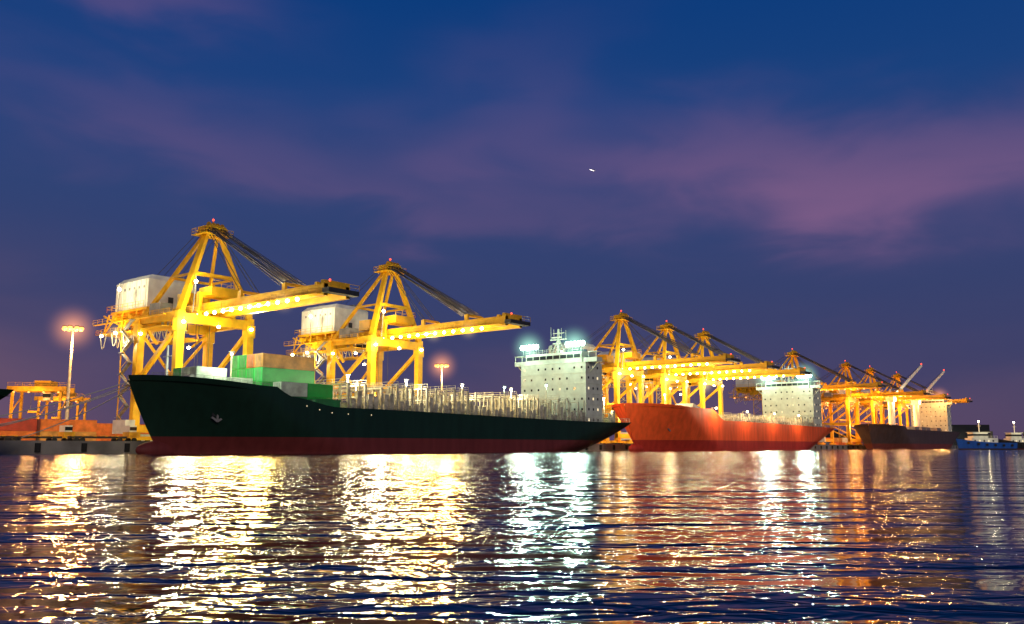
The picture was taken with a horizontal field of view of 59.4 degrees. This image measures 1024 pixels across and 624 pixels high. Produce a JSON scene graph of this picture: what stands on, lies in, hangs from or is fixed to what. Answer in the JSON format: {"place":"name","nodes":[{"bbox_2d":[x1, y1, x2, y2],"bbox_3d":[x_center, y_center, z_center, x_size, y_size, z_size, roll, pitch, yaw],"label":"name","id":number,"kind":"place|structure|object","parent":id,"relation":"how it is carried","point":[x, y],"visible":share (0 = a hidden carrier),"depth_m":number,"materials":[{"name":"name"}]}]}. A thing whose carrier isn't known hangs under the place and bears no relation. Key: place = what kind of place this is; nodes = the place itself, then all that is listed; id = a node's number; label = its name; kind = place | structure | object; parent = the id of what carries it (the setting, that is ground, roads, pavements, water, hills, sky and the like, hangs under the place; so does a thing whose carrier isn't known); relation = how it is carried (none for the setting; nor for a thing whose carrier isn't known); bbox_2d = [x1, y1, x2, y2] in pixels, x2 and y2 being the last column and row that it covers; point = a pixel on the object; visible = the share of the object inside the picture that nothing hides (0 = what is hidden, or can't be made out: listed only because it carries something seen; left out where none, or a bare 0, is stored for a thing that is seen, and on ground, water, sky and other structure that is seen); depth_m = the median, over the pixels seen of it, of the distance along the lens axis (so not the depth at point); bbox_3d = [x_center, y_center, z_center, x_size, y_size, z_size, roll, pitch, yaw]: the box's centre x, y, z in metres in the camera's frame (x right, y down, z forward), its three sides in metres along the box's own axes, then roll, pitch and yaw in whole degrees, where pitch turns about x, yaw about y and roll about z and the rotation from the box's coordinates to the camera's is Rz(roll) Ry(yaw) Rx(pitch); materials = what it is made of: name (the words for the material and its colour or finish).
{"place":"outdoors","nodes":[
{"label":"outdoors","id":0,"kind":"place"},
{"bbox_2d":[0,442,957,453],"bbox_3d":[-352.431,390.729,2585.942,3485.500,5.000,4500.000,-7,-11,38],"label":"quay ground","id":1,"kind":"structure","parent":0,"point":[52,448],"depth_m":159.12,"materials":[{"name":"concrete"}]},
{"bbox_2d":[0,425,74,440],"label":"terminal truck","id":2,"kind":"object","parent":1,"relation":"on","point":[64,431],"visible":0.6,"depth_m":177.67,"materials":[{"name":"metal"}]},
{"bbox_2d":[7,380,74,418],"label":"yard gantry crane","id":3,"kind":"object","parent":1,"relation":"on","point":[48,389],"visible":0.67,"depth_m":258.70,"materials":[{"name":"paint"}]},
{"bbox_2d":[0,418,96,440],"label":"container stack","id":4,"kind":"object","parent":1,"relation":"on","point":[80,427],"visible":0.65,"depth_m":192.10,"materials":[{"name":"orange metal"}]},
{"bbox_2d":[34,393,90,419],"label":"yard gantry crane","id":5,"kind":"object","parent":1,"relation":"on","point":[39,399],"visible":0.45,"depth_m":311.27,"materials":[{"name":"paint"}]},
{"bbox_2d":[62,325,83,419],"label":"mast lamp","id":6,"kind":"object","parent":1,"relation":"on","point":[69,328],"visible":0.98,"depth_m":209.06,"materials":[{"name":"white metal"}]},
{"bbox_2d":[67,425,138,440],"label":"terminal truck","id":7,"kind":"object","parent":1,"relation":"on","point":[129,431],"visible":0.74,"depth_m":179.63,"materials":[{"name":"metal"}]},
{"bbox_2d":[96,423,151,440],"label":"container stack","id":8,"kind":"object","parent":1,"relation":"on","point":[104,429],"visible":0.1,"depth_m":227.86,"materials":[{"name":"orange metal"}]},
{"bbox_2d":[93,219,359,440],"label":"ship to shore crane","id":9,"kind":"object","parent":1,"relation":"on","point":[175,305],"visible":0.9,"depth_m":187.84,"materials":[{"name":"yellow paint"}]},
{"bbox_2d":[284,258,530,399],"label":"ship to shore crane","id":10,"kind":"object","parent":1,"relation":"on","point":[334,330],"visible":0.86,"depth_m":228.84,"materials":[{"name":"yellow paint"}]},
{"bbox_2d":[434,363,448,389],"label":"mast lamp","id":11,"kind":"object","parent":1,"relation":"on","point":[441,365],"visible":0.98,"depth_m":305.58,"materials":[{"name":"white metal"}]},
{"bbox_2d":[0,440,956,451],"bbox_3d":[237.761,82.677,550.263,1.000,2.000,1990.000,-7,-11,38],"label":"quay kerb and fenders","id":12,"kind":"structure","parent":1,"relation":"on","point":[83,447],"depth_m":164.38,"materials":[{"name":"concrete"}]},
{"bbox_2d":[549,310,739,443],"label":"ship to shore crane","id":13,"kind":"object","parent":1,"relation":"on","point":[616,369],"visible":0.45,"depth_m":311.53,"materials":[{"name":"yellow paint"}]},
{"bbox_2d":[598,320,779,443],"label":"ship to shore crane","id":14,"kind":"object","parent":1,"relation":"on","point":[662,376],"visible":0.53,"depth_m":338.32,"materials":[{"name":"yellow paint"}]},
{"bbox_2d":[635,329,811,414],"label":"ship to shore crane","id":15,"kind":"object","parent":1,"relation":"on","point":[700,381],"visible":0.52,"depth_m":360.99,"materials":[{"name":"yellow paint"}]},
{"bbox_2d":[729,348,886,415],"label":"ship to shore crane","id":16,"kind":"object","parent":1,"relation":"on","point":[746,386],"visible":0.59,"depth_m":441.06,"materials":[{"name":"yellow paint"}]},
{"bbox_2d":[818,438,845,444],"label":"container stack","id":17,"kind":"object","parent":1,"relation":"on","point":[836,440],"visible":0.3,"depth_m":578.48,"materials":[{"name":"orange metal"}]},
{"bbox_2d":[813,360,930,444],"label":"ship to shore crane","id":18,"kind":"object","parent":1,"relation":"on","point":[831,398],"visible":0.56,"depth_m":497.64,"materials":[{"name":"yellow paint"}]},
{"bbox_2d":[822,366,950,444],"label":"ship to shore crane","id":19,"kind":"object","parent":1,"relation":"on","point":[872,402],"visible":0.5,"depth_m":531.52,"materials":[{"name":"yellow paint"}]},
{"bbox_2d":[849,372,972,425],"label":"ship to shore crane","id":20,"kind":"object","parent":1,"relation":"on","point":[899,405],"visible":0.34,"depth_m":576.69,"materials":[{"name":"yellow paint"}]},
{"bbox_2d":[0,449,1023,623],"bbox_3d":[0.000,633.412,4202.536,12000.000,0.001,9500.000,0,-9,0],"label":"water","id":21,"kind":"structure","parent":0,"point":[885,536],"depth_m":12.06,"materials":[{"name":"blue liquid"}]},
{"bbox_2d":[0,389,13,399],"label":"cargo ship","id":22,"kind":"object","parent":21,"relation":"on","point":[4,393],"visible":1,"depth_m":127.15,"materials":[{"name":"paint"}]},
{"bbox_2d":[127,328,630,453],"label":"container ship","id":23,"kind":"object","parent":21,"relation":"on","point":[262,403],"visible":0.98,"depth_m":176.44,"materials":[{"name":"paint"}]},
{"bbox_2d":[0,381,130,437],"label":"mooring ropes","id":24,"kind":"object","parent":23,"relation":"attached to","point":[80,403],"visible":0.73,"depth_m":151.88,"materials":[{"name":"beige"}]},
{"bbox_2d":[612,364,834,450],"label":"red container ship","id":25,"kind":"object","parent":21,"relation":"on","point":[790,418],"visible":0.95,"depth_m":310.53,"materials":[{"name":"paint"}]},
{"bbox_2d":[854,363,960,448],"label":"bulk carrier","id":26,"kind":"object","parent":21,"relation":"on","point":[930,427],"visible":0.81,"depth_m":499.58,"materials":[{"name":"paint"}]},
{"bbox_2d":[956,421,1016,449],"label":"tug boat","id":27,"kind":"object","parent":21,"relation":"on","point":[979,440],"visible":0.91,"depth_m":419.99,"materials":[{"name":"blue metal"}]},
{"bbox_2d":[999,422,1023,449],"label":"tug boat","id":28,"kind":"object","parent":21,"relation":"on","point":[1017,438],"visible":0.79,"depth_m":436.16,"materials":[{"name":"grey metal"}]},
{"bbox_2d":[0,0,1023,443],"label":"sky","id":29,"kind":"structure","parent":0,"point":[832,182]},
{"bbox_2d":[816,425,998,445],"bbox_3d":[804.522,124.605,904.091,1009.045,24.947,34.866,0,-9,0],"label":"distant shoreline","id":30,"kind":"structure","parent":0,"point":[963,430],"depth_m":892.42,"materials":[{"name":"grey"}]}
]}

